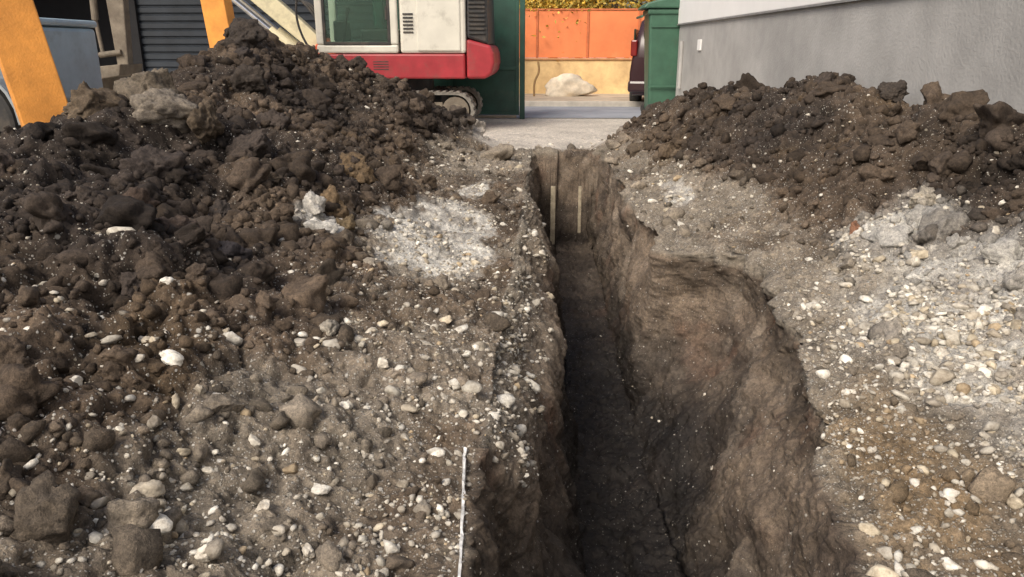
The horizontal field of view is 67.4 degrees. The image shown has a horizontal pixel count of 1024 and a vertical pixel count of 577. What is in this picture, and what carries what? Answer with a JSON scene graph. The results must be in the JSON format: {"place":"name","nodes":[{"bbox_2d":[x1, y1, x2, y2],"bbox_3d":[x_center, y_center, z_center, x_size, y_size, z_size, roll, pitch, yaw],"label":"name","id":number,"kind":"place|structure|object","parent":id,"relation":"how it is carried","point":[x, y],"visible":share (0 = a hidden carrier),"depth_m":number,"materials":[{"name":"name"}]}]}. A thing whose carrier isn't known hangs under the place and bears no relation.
{"place":"outdoors","nodes":[
{"label":"outdoors","id":0,"kind":"place"},
{"bbox_2d":[128,0,145,71],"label":"pier","id":1,"kind":"structure","parent":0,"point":[137,49],"depth_m":16.09,"materials":[{"name":"grey concrete"}]},
{"bbox_2d":[0,37,1023,576],"bbox_3d":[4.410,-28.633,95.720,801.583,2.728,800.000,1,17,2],"label":"ground","id":2,"kind":"structure","parent":0,"point":[622,485],"depth_m":3.61,"materials":[{"name":"soil"}]},
{"bbox_2d":[0,17,102,131],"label":"blue compressor trailer","id":3,"kind":"object","parent":2,"relation":"on","point":[72,44],"visible":0.23,"depth_m":8.31,"materials":[{"name":"paint"}]},
{"bbox_2d":[33,0,130,77],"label":"wall","id":4,"kind":"structure","parent":2,"relation":"on","point":[70,9],"depth_m":18.40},
{"bbox_2d":[0,0,234,126],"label":"orange timber frame","id":5,"kind":"object","parent":2,"relation":"on","point":[32,78],"visible":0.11,"depth_m":6.00,"materials":[{"name":"orange wood"}]},
{"bbox_2d":[89,0,499,117],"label":"excavator","id":6,"kind":"object","parent":2,"relation":"on","point":[427,43],"visible":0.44,"depth_m":12.41,"materials":[{"name":"metal"}]},
{"bbox_2d":[324,0,387,41],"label":"window glass","id":7,"kind":"structure","parent":6,"relation":"in","point":[345,20],"depth_m":12.29,"materials":[{"name":"green glass"}]},
{"bbox_2d":[68,101,643,106],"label":"kerb","id":8,"kind":"structure","parent":2,"relation":"on","point":[590,103],"depth_m":18.07,"materials":[{"name":"concrete"}]},
{"bbox_2d":[397,0,524,118],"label":"green metal gate","id":9,"kind":"structure","parent":2,"relation":"on","point":[498,90],"depth_m":14.76,"materials":[{"name":"metal"}]},
{"bbox_2d":[458,447,466,576],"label":"white edging strip","id":10,"kind":"object","parent":2,"relation":"on","point":[461,541],"visible":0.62,"depth_m":2.19,"materials":[{"name":"plastic"}]},
{"bbox_2d":[0,17,936,335],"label":"earth lumps","id":11,"kind":"object","parent":2,"relation":"on","point":[156,95],"visible":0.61,"depth_m":4.80,"materials":[{"name":"soil"}]},
{"bbox_2d":[0,29,1023,576],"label":"soil crumbs","id":12,"kind":"object","parent":2,"relation":"on","point":[136,551],"visible":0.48,"depth_m":3.74,"materials":[{"name":"brown soil"}]},
{"bbox_2d":[0,28,1023,576],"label":"soil clods","id":13,"kind":"object","parent":2,"relation":"on","point":[46,506],"visible":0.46,"depth_m":4.14,"materials":[{"name":"brown soil"}]},
{"bbox_2d":[0,55,1023,576],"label":"pebbles","id":14,"kind":"object","parent":2,"relation":"on","point":[942,373],"visible":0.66,"depth_m":2.90,"materials":[{"name":"stone"}]},
{"bbox_2d":[0,56,1023,576],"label":"gravel stones","id":15,"kind":"object","parent":2,"relation":"on","point":[444,514],"visible":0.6,"depth_m":2.82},
{"bbox_2d":[519,0,570,36],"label":"autumn tree","id":16,"kind":"object","parent":2,"relation":"on","point":[530,7],"visible":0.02,"depth_m":21.50,"materials":[{"name":"yellow plant"}]},
{"bbox_2d":[70,250,1023,563],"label":"loose rocks","id":17,"kind":"object","parent":2,"relation":"on","point":[154,488],"visible":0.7,"depth_m":2.31,"materials":[{"name":"stone"}]},
{"bbox_2d":[550,186,555,243],"bbox_3d":[0.520,-0.931,9.799,0.060,0.750,0.050,1,17,2],"label":"wooden stake","id":18,"kind":"object","parent":2,"relation":"in","point":[552,218],"visible":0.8,"depth_m":9.78,"materials":[{"name":"beige wood"}]},
{"bbox_2d":[577,186,581,232],"bbox_3d":[0.861,-1.005,9.783,0.040,0.600,0.050,1,17,2],"label":"wooden stake","id":19,"kind":"object","parent":2,"relation":"on","point":[579,208],"visible":1,"depth_m":9.75,"materials":[{"name":"beige wood"}]},
{"bbox_2d":[519,0,641,61],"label":"autumn tree","id":20,"kind":"object","parent":2,"relation":"on","point":[595,3],"visible":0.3,"depth_m":21.53,"materials":[{"name":"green plant"}]},
{"bbox_2d":[519,0,646,23],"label":"autumn tree","id":21,"kind":"object","parent":2,"relation":"on","point":[580,4],"visible":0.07,"depth_m":22.42,"materials":[{"name":"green plant"}]},
{"bbox_2d":[607,0,654,7],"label":"autumn tree","id":22,"kind":"object","parent":2,"relation":"on","point":[635,5],"visible":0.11,"depth_m":22.38,"materials":[{"name":"yellow plant"}]},
{"bbox_2d":[627,20,643,100],"bbox_3d":[4.129,-5.673,19.120,1.930,2.060,4.500,5,18,15],"label":"parked car","id":23,"kind":"object","parent":2,"relation":"on","point":[635,89],"visible":0.26,"depth_m":17.39,"materials":[{"name":"red paint"}]},
{"bbox_2d":[675,0,1023,113],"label":"plinth","id":24,"kind":"structure","parent":2,"relation":"on","point":[951,46],"depth_m":6.86,"materials":[{"name":"grey concrete"}]},
{"bbox_2d":[677,41,683,87],"bbox_3d":[3.157,-4.191,14.382,0.070,0.850,0.070,0,17,-1],"label":"wall pipe","id":25,"kind":"object","parent":24,"relation":"attached to","point":[680,63],"depth_m":14.35,"materials":[{"name":"white plastic"}]},
{"bbox_2d":[697,39,701,50],"bbox_3d":[3.185,-4.137,13.048,0.029,0.180,0.220,0,17,-1],"label":"vent box","id":26,"kind":"object","parent":24,"relation":"attached to","point":[699,44],"visible":1,"depth_m":12.99,"materials":[{"name":"white plastic"}]},
{"bbox_2d":[677,0,860,24],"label":"drip edge","id":27,"kind":"object","parent":24,"relation":"attached to","point":[813,5],"visible":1,"depth_m":9.15,"materials":[{"name":"grey metal"}]},
{"bbox_2d":[516,106,640,117],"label":"road","id":28,"kind":"structure","parent":0,"point":[572,112],"depth_m":16.39,"materials":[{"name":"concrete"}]},
{"bbox_2d":[636,0,679,110],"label":"green wheelie bin","id":29,"kind":"object","parent":28,"relation":"on","point":[661,35],"visible":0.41,"depth_m":14.82,"materials":[{"name":"plastic"}]},
{"bbox_2d":[519,94,643,100],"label":"pavement","id":30,"kind":"structure","parent":0,"point":[590,97],"depth_m":19.61,"materials":[{"name":"concrete"}]},
{"bbox_2d":[533,61,539,95],"bbox_3d":[0.637,-5.437,19.978,0.181,0.904,0.060,1,17,2],"label":"bent pipe stake","id":31,"kind":"object","parent":30,"relation":"on","point":[537,75],"visible":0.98,"depth_m":19.95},
{"bbox_2d":[544,73,597,96],"bbox_3d":[1.553,-5.362,20.237,1.395,0.603,0.700,1,17,2],"label":"pale boulder","id":32,"kind":"object","parent":30,"relation":"on","point":[566,84],"visible":0.84,"depth_m":19.98,"materials":[{"name":"beige stone"}]},
{"bbox_2d":[519,8,644,93],"bbox_3d":[3.417,-6.478,21.035,55.200,2.260,0.330,1,17,2],"label":"orange panel fence","id":33,"kind":"object","parent":30,"relation":"on","point":[597,55],"visible":0.12,"depth_m":21.01,"materials":[{"name":"metal"}]},
{"bbox_2d":[606,0,655,6],"label":"sky","id":34,"kind":"structure","parent":0,"point":[609,0],"materials":[{"name":"white"}]},
{"bbox_2d":[678,0,840,23],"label":"wall","id":35,"kind":"structure","parent":0,"point":[694,10],"depth_m":11.36,"materials":[{"name":"white paint"}]},
{"bbox_3d":[-6.951,-7.642,15.456,9.200,1.200,0.300,1,17,2],"label":"lintel","id":36,"kind":"object","parent":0,"visible":0},
{"bbox_2d":[136,0,315,72],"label":"roller shutter","id":37,"kind":"object","parent":36,"relation":"attached to","point":[171,31],"visible":0.22,"depth_m":16.07,"materials":[{"name":"metal"}]}
]}

